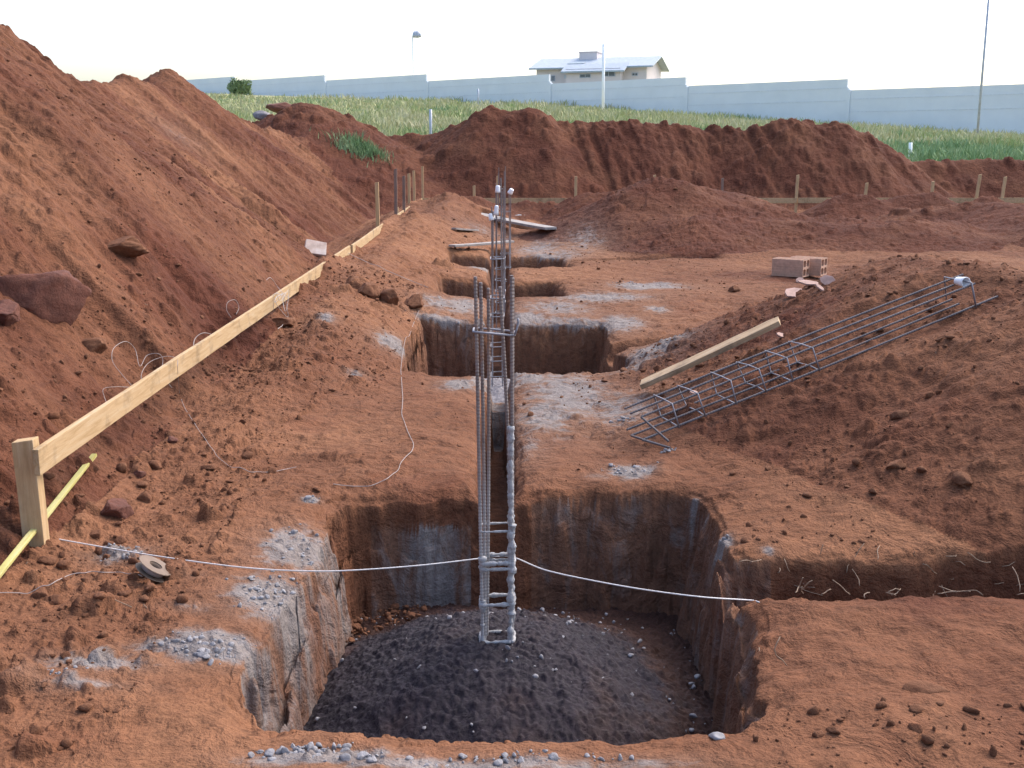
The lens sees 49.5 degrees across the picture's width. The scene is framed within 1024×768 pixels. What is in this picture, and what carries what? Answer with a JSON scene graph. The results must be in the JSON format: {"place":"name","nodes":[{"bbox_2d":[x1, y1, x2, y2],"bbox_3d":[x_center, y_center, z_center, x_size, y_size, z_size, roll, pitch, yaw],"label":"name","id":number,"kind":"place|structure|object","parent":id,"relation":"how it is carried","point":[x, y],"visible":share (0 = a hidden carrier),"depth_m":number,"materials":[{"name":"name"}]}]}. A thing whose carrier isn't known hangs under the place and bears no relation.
{"place":"outdoors","nodes":[
{"label":"outdoors","id":0,"kind":"place"},
{"bbox_2d":[495,171,505,331],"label":"rebar column","id":1,"kind":"structure","parent":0,"point":[496,289],"depth_m":12.89,"materials":[{"name":"metal"}]},
{"bbox_2d":[495,185,499,192],"bbox_3d":[-0.162,-2.231,12.713,0.062,0.080,0.060,3,12,-1],"label":"plastic cap","id":2,"kind":"object","parent":1,"relation":"attached to","point":[497,189],"visible":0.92,"depth_m":12.69,"materials":[{"name":"white plastic"}]},
{"bbox_2d":[500,191,510,281],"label":"rebar column","id":3,"kind":"structure","parent":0,"point":[509,252],"depth_m":16.10,"materials":[{"name":"metal"}]},
{"bbox_2d":[507,188,513,194],"bbox_3d":[-0.016,-2.752,15.866,0.078,0.075,0.076,27,25,-6],"label":"plastic cap","id":4,"kind":"object","parent":3,"relation":"on","point":[510,191],"visible":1,"depth_m":15.84,"materials":[{"name":"white plastic"}]},
{"bbox_2d":[0,93,1023,767],"bbox_3d":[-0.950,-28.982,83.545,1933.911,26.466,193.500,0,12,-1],"label":"ground","id":5,"kind":"structure","parent":0,"point":[666,521],"depth_m":5.00,"materials":[{"name":"red soil"}]},
{"bbox_2d":[30,587,48,598],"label":"soil clod","id":6,"kind":"object","parent":5,"relation":"on","point":[40,593],"visible":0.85,"depth_m":4.01,"materials":[{"name":"brown soil"}]},
{"bbox_2d":[37,556,57,564],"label":"soil clod","id":7,"kind":"object","parent":5,"relation":"on","point":[47,560],"visible":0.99,"depth_m":4.32,"materials":[{"name":"brown soil"}]},
{"bbox_2d":[0,454,96,577],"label":"yellow stick","id":8,"kind":"object","parent":5,"relation":"on","point":[25,540],"visible":0.8,"depth_m":4.61,"materials":[{"name":"yellow wood"}]},
{"bbox_2d":[49,594,62,604],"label":"soil clod","id":9,"kind":"object","parent":5,"relation":"on","point":[58,599],"visible":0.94,"depth_m":3.99,"materials":[{"name":"brown soil"}]},
{"bbox_2d":[56,559,70,569],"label":"soil clod","id":10,"kind":"object","parent":5,"relation":"on","point":[65,564],"visible":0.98,"depth_m":4.30,"materials":[{"name":"brown soil"}]},
{"bbox_2d":[0,571,142,593],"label":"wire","id":11,"kind":"object","parent":5,"relation":"on","point":[66,576],"visible":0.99,"depth_m":4.19,"materials":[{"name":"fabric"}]},
{"bbox_2d":[89,529,100,538],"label":"soil clod","id":12,"kind":"object","parent":5,"relation":"on","point":[94,534],"visible":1,"depth_m":4.66,"materials":[{"name":"brown soil"}]},
{"bbox_2d":[94,547,102,554],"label":"soil clod","id":13,"kind":"object","parent":5,"relation":"on","point":[98,551],"visible":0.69,"depth_m":4.49,"materials":[{"name":"brown soil"}]},
{"bbox_2d":[100,498,133,518],"bbox_3d":[-1.752,0.566,4.929,0.134,0.115,0.154,7,14,13],"label":"rock","id":14,"kind":"object","parent":5,"relation":"on","point":[119,508],"visible":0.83,"depth_m":4.88,"materials":[{"name":"brown stone"}]},
{"bbox_2d":[113,536,126,543],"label":"soil clod","id":15,"kind":"object","parent":5,"relation":"on","point":[120,540],"visible":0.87,"depth_m":4.66,"materials":[{"name":"brown soil"}]},
{"bbox_2d":[116,462,126,472],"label":"soil clod","id":16,"kind":"object","parent":5,"relation":"on","point":[121,467],"visible":1,"depth_m":5.42,"materials":[{"name":"brown soil"}]},
{"bbox_2d":[127,572,141,580],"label":"soil clod","id":17,"kind":"object","parent":5,"relation":"on","point":[134,576],"visible":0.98,"depth_m":4.20,"materials":[{"name":"brown soil"}]},
{"bbox_2d":[133,470,145,477],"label":"rock","id":18,"kind":"object","parent":5,"relation":"on","point":[140,474],"visible":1,"depth_m":5.40,"materials":[{"name":"brown stone"}]},
{"bbox_2d":[137,491,151,502],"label":"soil clod","id":19,"kind":"object","parent":5,"relation":"on","point":[145,496],"visible":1,"depth_m":5.14,"materials":[{"name":"brown soil"}]},
{"bbox_2d":[135,555,170,581],"bbox_3d":[-1.355,0.699,4.200,0.136,0.035,0.136,31,4,-16],"label":"spool","id":20,"kind":"object","parent":5,"relation":"on","point":[149,567],"visible":1,"depth_m":4.17,"materials":[{"name":"plastic"}]},
{"bbox_2d":[148,460,162,469],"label":"soil clod","id":21,"kind":"object","parent":5,"relation":"on","point":[155,464],"visible":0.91,"depth_m":5.53,"materials":[{"name":"brown soil"}]},
{"bbox_2d":[167,436,177,442],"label":"rock","id":22,"kind":"object","parent":5,"relation":"on","point":[171,439],"visible":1,"depth_m":5.92,"materials":[{"name":"brown stone"}]},
{"bbox_2d":[0,24,381,562],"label":"dirt mound","id":23,"kind":"object","parent":5,"relation":"on","point":[295,184],"visible":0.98,"depth_m":8.56,"materials":[{"name":"red soil"}]},
{"bbox_2d":[0,299,20,325],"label":"rock","id":24,"kind":"object","parent":23,"relation":"on","point":[9,312],"visible":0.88,"depth_m":5.97,"materials":[{"name":"brown stone"}]},
{"bbox_2d":[0,270,91,325],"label":"rock","id":25,"kind":"object","parent":23,"relation":"on","point":[56,297],"visible":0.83,"depth_m":6.32,"materials":[{"name":"brown stone"}]},
{"bbox_2d":[81,337,107,353],"bbox_3d":[-2.474,-0.207,6.462,0.238,0.112,0.172,-8,18,1],"label":"soil clod","id":26,"kind":"object","parent":23,"relation":"on","point":[97,345],"visible":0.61,"depth_m":6.42,"materials":[{"name":"brown soil"}]},
{"bbox_2d":[107,236,149,256],"bbox_3d":[-2.850,-0.959,7.810,0.529,0.163,0.350,9,15,35],"label":"soil clod","id":27,"kind":"object","parent":23,"relation":"on","point":[129,246],"visible":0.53,"depth_m":7.74,"materials":[{"name":"brown soil"}]},
{"bbox_2d":[111,341,172,385],"bbox_3d":[-2.175,-0.101,6.527,0.261,0.276,0.644,0,12,-1],"label":"wire tangle","id":28,"kind":"object","parent":23,"relation":"on","point":[137,359],"visible":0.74,"depth_m":6.67,"materials":[{"name":"grey metal"}]},
{"bbox_2d":[272,317,295,326],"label":"soil clod","id":29,"kind":"object","parent":23,"relation":"on","point":[285,321],"visible":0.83,"depth_m":8.65,"materials":[{"name":"brown soil"}]},
{"bbox_2d":[304,239,326,256],"bbox_3d":[-2.320,-1.603,13.087,0.297,0.219,0.040,3,-32,-26],"label":"slab","id":30,"kind":"object","parent":23,"relation":"on","point":[316,248],"depth_m":13.07,"materials":[{"name":"grey concrete"}]},
{"bbox_2d":[201,464,216,469],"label":"soil clod","id":31,"kind":"object","parent":5,"relation":"on","point":[210,467],"visible":1,"depth_m":5.53,"materials":[{"name":"brown soil"}]},
{"bbox_2d":[11,166,423,546],"bbox_3d":[-2.001,-2.175,15.462,0.135,1.326,22.854,0,12,-1],"label":"batter board","id":32,"kind":"object","parent":5,"relation":"on","point":[33,460],"visible":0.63,"depth_m":5.09,"materials":[{"name":"brown wood"}]},
{"bbox_2d":[177,360,294,471],"bbox_3d":[-1.679,0.109,6.100,0.316,0.459,1.496,-10,15,-38],"label":"string","id":33,"kind":"object","parent":32,"relation":"hanging from","point":[206,440],"visible":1,"depth_m":5.87,"materials":[{"name":"fabric"}]},
{"bbox_2d":[269,277,288,328],"bbox_3d":[-1.838,-0.666,8.760,0.156,0.355,0.742,0,12,-1],"label":"string bundle","id":34,"kind":"object","parent":32,"relation":"hanging from","point":[283,298],"visible":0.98,"depth_m":8.71,"materials":[{"name":"white fabric"}]},
{"bbox_2d":[227,78,251,95],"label":"shrub","id":35,"kind":"object","parent":5,"relation":"on","point":[242,86],"visible":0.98,"depth_m":107.64,"materials":[{"name":"green plant"}]},
{"bbox_2d":[253,110,269,119],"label":"rock","id":36,"kind":"object","parent":5,"relation":"on","point":[259,115],"visible":0.62,"depth_m":31.86,"materials":[{"name":"grey stone"}]},
{"bbox_2d":[265,102,291,112],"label":"rock","id":37,"kind":"object","parent":5,"relation":"on","point":[276,107],"visible":0.69,"depth_m":42.18,"materials":[{"name":"brown stone"}]},
{"bbox_2d":[252,102,452,214],"bbox_3d":[-6.177,-6.040,29.329,10.427,2.776,8.067,0,12,-1],"label":"dirt mound","id":38,"kind":"object","parent":5,"relation":"on","point":[358,178],"visible":0.45,"depth_m":28.24,"materials":[{"name":"red soil"}]},
{"bbox_2d":[309,128,393,167],"bbox_3d":[-4.039,-6.070,28.440,2.108,1.047,1.406,5,13,24],"label":"grass tuft","id":39,"kind":"object","parent":38,"relation":"on","point":[365,148],"visible":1,"depth_m":28.33,"materials":[{"name":"green plant"}]},
{"bbox_2d":[358,282,379,298],"bbox_3d":[-1.343,-0.849,10.390,0.225,0.203,0.183,-16,20,-35],"label":"soil clod","id":40,"kind":"object","parent":5,"relation":"on","point":[370,290],"visible":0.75,"depth_m":10.33,"materials":[{"name":"brown soil"}]},
{"bbox_2d":[334,311,418,486],"bbox_3d":[-0.730,-0.151,8.236,0.344,0.113,5.800,0,12,-1],"label":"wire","id":41,"kind":"object","parent":5,"relation":"on","point":[406,428],"visible":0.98,"depth_m":6.00,"materials":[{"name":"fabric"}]},
{"bbox_2d":[349,253,425,286],"bbox_3d":[-1.644,-1.326,12.733,0.409,0.278,1.963,-8,15,-34],"label":"string","id":42,"kind":"object","parent":5,"relation":"on","point":[388,271],"visible":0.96,"depth_m":12.20,"materials":[{"name":"fabric"}]},
{"bbox_2d":[47,281,728,766],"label":"cement crumbs","id":43,"kind":"object","parent":5,"relation":"on","point":[269,753],"visible":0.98,"depth_m":3.58,"materials":[{"name":"grey concrete"}]},
{"bbox_2d":[380,288,398,304],"bbox_3d":[-1.158,-0.802,10.469,0.192,0.200,0.172,-5,13,-23],"label":"soil clod","id":44,"kind":"object","parent":5,"relation":"on","point":[388,296],"visible":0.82,"depth_m":10.41,"materials":[{"name":"brown soil"}]},
{"bbox_2d":[394,169,396,213],"bbox_3d":[-1.980,-3.207,18.927,0.059,0.907,0.042,0,12,-1],"label":"stake","id":45,"kind":"object","parent":5,"relation":"on","point":[395,191],"visible":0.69,"depth_m":18.89,"materials":[{"name":"brown wood"}]},
{"bbox_2d":[402,176,404,211],"bbox_3d":[-2.015,-3.493,20.706,0.059,0.768,0.042,0,12,-1],"label":"stake","id":46,"kind":"object","parent":5,"relation":"on","point":[403,189],"visible":0.7,"depth_m":20.67,"materials":[{"name":"wood"}]},
{"bbox_2d":[59,539,759,602],"bbox_3d":[-0.718,0.713,4.334,3.297,0.082,0.304,2,12,10],"label":"string","id":47,"kind":"object","parent":5,"relation":"on","point":[413,566],"visible":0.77,"depth_m":4.22,"materials":[{"name":"fabric"}]},
{"bbox_2d":[404,294,423,308],"bbox_3d":[-0.958,-0.786,10.702,0.210,0.163,0.262,0,12,-1],"label":"soil clod","id":48,"kind":"object","parent":5,"relation":"on","point":[413,301],"visible":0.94,"depth_m":10.63,"materials":[{"name":"brown soil"}]},
{"bbox_2d":[412,31,421,74],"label":"street lamp","id":49,"kind":"object","parent":5,"relation":"on","point":[416,34],"visible":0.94,"depth_m":107.26,"materials":[{"name":"grey metal"}]},
{"bbox_2d":[429,109,431,133],"bbox_3d":[-2.710,-8.369,37.042,0.105,1.537,0.100,0,12,-1],"label":"post","id":50,"kind":"object","parent":5,"relation":"on","point":[430,121],"visible":0.6,"depth_m":36.93,"materials":[{"name":"silver metal"}]},
{"bbox_2d":[451,228,478,230],"bbox_3d":[-0.791,-2.628,18.892,0.102,0.034,0.820,6,8,26],"label":"plank","id":51,"kind":"object","parent":5,"relation":"on","point":[465,229],"visible":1,"depth_m":18.82,"materials":[{"name":"grey wood"}]},
{"bbox_2d":[448,240,513,246],"bbox_3d":[-0.467,-2.216,17.547,0.152,0.035,1.543,9,13,35],"label":"plank","id":52,"kind":"object","parent":5,"relation":"on","point":[473,244],"visible":0.85,"depth_m":17.37,"materials":[{"name":"beige wood"}]},
{"bbox_2d":[464,196,528,220],"bbox_3d":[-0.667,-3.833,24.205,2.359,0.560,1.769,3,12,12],"label":"plank","id":53,"kind":"object","parent":5,"relation":"on","point":[479,200],"visible":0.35,"depth_m":23.55,"materials":[{"name":"brown wood"}]},
{"bbox_2d":[484,377,509,402],"bbox_3d":[0.000,0.110,9.455,1.800,0.323,2.450,0,12,-1],"label":"concrete footing","id":54,"kind":"object","parent":5,"relation":"on","point":[497,391],"visible":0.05,"depth_m":9.10,"materials":[{"name":"grey concrete"}]},
{"bbox_2d":[490,178,504,385],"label":"rebar column","id":55,"kind":"structure","parent":54,"relation":"on","point":[492,259],"depth_m":9.09,"materials":[{"name":"metal"}]},
{"bbox_2d":[488,213,493,220],"bbox_3d":[-0.169,-1.341,8.919,0.041,0.055,0.040,-12,4,2],"label":"plastic cap","id":56,"kind":"object","parent":55,"relation":"attached to","point":[491,217],"visible":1,"depth_m":8.90,"materials":[{"name":"white plastic"}]},
{"bbox_2d":[493,205,498,214],"bbox_3d":[-0.126,-1.393,8.901,0.039,0.075,0.038,6,16,-2],"label":"plastic cap","id":57,"kind":"object","parent":55,"relation":"on","point":[496,207],"visible":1,"depth_m":8.89,"materials":[{"name":"white plastic"}]},
{"bbox_2d":[498,166,505,222],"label":"rebar column","id":58,"kind":"structure","parent":5,"relation":"on","point":[504,191],"depth_m":22.19,"materials":[{"name":"metal"}]},
{"bbox_2d":[303,603,713,745],"bbox_3d":[0.007,1.165,4.332,1.940,0.427,2.290,0,12,-1],"label":"mound","id":59,"kind":"object","parent":5,"relation":"on","point":[445,691],"visible":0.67,"depth_m":4.15,"materials":[{"name":"grey gravel"}]},
{"bbox_2d":[352,623,363,634],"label":"soil clod","id":60,"kind":"object","parent":59,"relation":"on","point":[358,625],"visible":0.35,"depth_m":5.05,"materials":[{"name":"brown soil"}]},
{"bbox_2d":[345,603,426,642],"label":"pit crumbs","id":61,"kind":"object","parent":59,"relation":"on","point":[393,608],"visible":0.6,"depth_m":5.15,"materials":[{"name":"soil"}]},
{"bbox_2d":[472,275,519,643],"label":"rebar column","id":62,"kind":"structure","parent":59,"relation":"on","point":[486,562],"depth_m":4.13,"materials":[{"name":"metal"}]},
{"bbox_2d":[314,607,712,740],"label":"mound stones","id":63,"kind":"object","parent":59,"relation":"on","point":[630,655],"visible":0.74,"depth_m":4.45,"materials":[{"name":"black gravel"}]},
{"bbox_2d":[0,59,1023,767],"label":"soil crumbs","id":64,"kind":"object","parent":5,"relation":"on","point":[814,709],"visible":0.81,"depth_m":5.59,"materials":[{"name":"brown soil"}]},
{"bbox_2d":[26,304,1023,665],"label":"dry roots","id":65,"kind":"object","parent":5,"relation":"on","point":[844,590],"visible":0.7,"depth_m":4.13,"materials":[{"name":"plant"}]},
{"bbox_2d":[528,51,669,83],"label":"house","id":66,"kind":"structure","parent":5,"relation":"on","point":[585,66],"depth_m":123.54,"materials":[{"name":"paint"}]},
{"bbox_2d":[579,74,590,77],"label":"window","id":67,"kind":"structure","parent":66,"relation":"in","point":[580,75],"depth_m":122.51,"materials":[{"name":"grey glass"}]},
{"bbox_2d":[605,72,614,76],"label":"window","id":68,"kind":"structure","parent":66,"relation":"in","point":[607,74],"depth_m":121.57,"materials":[{"name":"grey glass"}]},
{"bbox_2d":[602,44,604,110],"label":"pole","id":69,"kind":"object","parent":5,"relation":"on","point":[603,75],"visible":0.79,"depth_m":81.09,"materials":[{"name":"grey metal"}]},
{"bbox_2d":[187,74,1023,133],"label":"perimeter wall","id":70,"kind":"structure","parent":5,"relation":"on","point":[956,107],"depth_m":84.55,"materials":[{"name":"grey concrete"}]},
{"bbox_2d":[205,92,1023,148],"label":"field grass","id":71,"kind":"structure","parent":5,"relation":"on","point":[394,117],"depth_m":65.02,"materials":[{"name":"green plant"}]},
{"bbox_2d":[217,96,1023,161],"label":"green grass","id":72,"kind":"structure","parent":5,"relation":"on","point":[939,150],"depth_m":38.40,"materials":[{"name":"green plant"}]},
{"bbox_2d":[388,105,1023,209],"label":"earth bank","id":73,"kind":"structure","parent":5,"relation":"on","point":[537,153],"depth_m":29.35,"materials":[{"name":"red soil"}]},
{"bbox_2d":[708,732,724,739],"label":"rock","id":74,"kind":"object","parent":5,"relation":"on","point":[716,735],"visible":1,"depth_m":3.12,"materials":[{"name":"stone"}]},
{"bbox_2d":[721,178,723,189],"bbox_3d":[4.952,-4.448,26.203,0.052,0.807,0.052,0,12,-1],"label":"stake","id":75,"kind":"object","parent":5,"relation":"on","point":[722,182],"visible":0.42,"depth_m":26.13,"materials":[{"name":"brown wood"}]},
{"bbox_2d":[423,174,1023,212],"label":"batter board","id":76,"kind":"object","parent":5,"relation":"on","point":[796,200],"visible":0.34,"depth_m":25.80,"materials":[{"name":"brown wood"}]},
{"bbox_2d":[728,285,739,291],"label":"soil clod","id":77,"kind":"object","parent":5,"relation":"on","point":[734,288],"visible":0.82,"depth_m":12.47,"materials":[{"name":"brown soil"}]},
{"bbox_2d":[506,176,1008,253],"bbox_3d":[3.829,-3.406,20.992,8.415,1.110,9.694,0,12,-1],"label":"dirt mound","id":78,"kind":"object","parent":5,"relation":"on","point":[727,222],"visible":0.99,"depth_m":17.84,"materials":[{"name":"red soil"}]},
{"bbox_2d":[481,213,556,229],"bbox_3d":[-0.030,-3.052,20.764,0.242,0.052,4.510,-4,13,-17],"label":"plank","id":79,"kind":"object","parent":78,"relation":"on","point":[530,224],"visible":0.73,"depth_m":19.71,"materials":[{"name":"grey wood"}]},
{"bbox_2d":[624,274,997,448],"bbox_3d":[1.750,-0.159,6.324,2.254,0.839,0.411,-4,13,-17],"label":"rebar cage","id":80,"kind":"object","parent":5,"relation":"on","point":[732,388],"visible":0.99,"depth_m":6.33,"materials":[{"name":"metal"}]},
{"bbox_2d":[954,277,969,286],"bbox_3d":[2.631,-0.600,6.506,0.062,0.060,0.085,-3,12,-16],"label":"plastic cap","id":81,"kind":"object","parent":80,"relation":"on","point":[958,281],"visible":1,"depth_m":6.49,"materials":[{"name":"white plastic"}]},
{"bbox_2d":[638,254,1023,521],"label":"dirt mound","id":82,"kind":"object","parent":5,"relation":"on","point":[986,405],"visible":0.91,"depth_m":5.91,"materials":[{"name":"red soil"}]},
{"bbox_2d":[653,365,659,371],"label":"soil clod","id":83,"kind":"object","parent":82,"relation":"on","point":[656,367],"visible":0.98,"depth_m":7.60,"materials":[{"name":"brown soil"}]},
{"bbox_2d":[640,317,780,388],"bbox_3d":[1.234,-0.190,6.955,0.946,0.037,0.142,-26,10,18],"label":"plank","id":84,"kind":"object","parent":82,"relation":"on","point":[715,350],"visible":1,"depth_m":6.92,"materials":[{"name":"beige wood"}]},
{"bbox_2d":[785,288,801,297],"bbox_3d":[2.024,-0.658,7.991,0.165,0.020,0.114,-18,44,-27],"label":"clay shard","id":85,"kind":"object","parent":82,"relation":"on","point":[790,292],"visible":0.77,"depth_m":7.98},
{"bbox_2d":[797,280,817,285],"bbox_3d":[2.158,-0.735,8.064,0.171,0.015,0.069,8,34,13],"label":"clay shard","id":86,"kind":"object","parent":82,"relation":"on","point":[808,282],"visible":0.73,"depth_m":8.06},
{"bbox_2d":[815,283,823,290],"bbox_3d":[2.165,-0.673,7.796,0.036,0.013,0.102,-18,50,-32],"label":"clay shard","id":87,"kind":"object","parent":82,"relation":"on","point":[819,287],"visible":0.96,"depth_m":7.79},
{"bbox_2d":[820,275,834,284],"bbox_3d":[2.236,-0.733,7.873,0.108,0.084,0.015,2,-18,9],"label":"clay shard","id":88,"kind":"object","parent":82,"relation":"on","point":[826,279],"visible":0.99,"depth_m":7.87,"materials":[{"name":"grey concrete"}]},
{"bbox_2d":[886,459,904,469],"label":"soil clod","id":89,"kind":"object","parent":82,"relation":"on","point":[897,463],"visible":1,"depth_m":5.09,"materials":[{"name":"brown soil"}]},
{"bbox_2d":[889,410,908,419],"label":"soil clod","id":90,"kind":"object","parent":82,"relation":"on","point":[897,414],"visible":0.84,"depth_m":5.54,"materials":[{"name":"brown soil"}]},
{"bbox_2d":[925,391,934,398],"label":"soil clod","id":91,"kind":"object","parent":82,"relation":"on","point":[929,394],"visible":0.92,"depth_m":5.60,"materials":[{"name":"brown soil"}]},
{"bbox_2d":[952,471,972,485],"bbox_3d":[1.979,0.420,4.881,0.082,0.072,0.110,-8,19,-10],"label":"soil clod","id":92,"kind":"object","parent":82,"relation":"on","point":[961,478],"visible":1,"depth_m":4.85,"materials":[{"name":"brown soil"}]},
{"bbox_2d":[799,191,1003,218],"bbox_3d":[8.569,-3.768,23.712,5.906,0.698,2.641,-2,12,-8],"label":"dirt mound","id":93,"kind":"object","parent":5,"relation":"on","point":[849,205],"visible":0.54,"depth_m":23.03,"materials":[{"name":"red soil"}]},
{"bbox_2d":[902,680,949,693],"bbox_3d":[1.255,0.930,3.380,0.141,0.032,0.081,-5,19,0],"label":"soil clod","id":94,"kind":"object","parent":5,"relation":"on","point":[920,686],"visible":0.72,"depth_m":3.37,"materials":[{"name":"brown soil"}]},
{"bbox_2d":[859,201,1023,246],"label":"dirt mound","id":95,"kind":"object","parent":5,"relation":"on","point":[1004,220],"visible":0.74,"depth_m":20.44,"materials":[{"name":"red soil"}]},
{"bbox_2d":[976,0,989,132],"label":"pole","id":96,"kind":"object","parent":5,"relation":"on","point":[983,63],"visible":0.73,"depth_m":58.04,"materials":[{"name":"grey metal"}]},
{"bbox_2d":[0,0,1023,89],"label":"sky","id":97,"kind":"structure","parent":0,"point":[872,44],"materials":[{"name":"white"}]},
{"bbox_2d":[772,257,809,277],"bbox_3d":[3.523,-1.479,14.052,0.410,0.220,0.223,8,15,34],"label":"clay block","id":98,"kind":"object","parent":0,"point":[790,267],"depth_m":13.97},
{"bbox_2d":[790,256,827,275],"bbox_3d":[3.792,-1.513,14.211,0.410,0.220,0.223,8,15,34],"label":"clay block","id":99,"kind":"object","parent":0,"point":[818,266],"depth_m":14.08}
]}

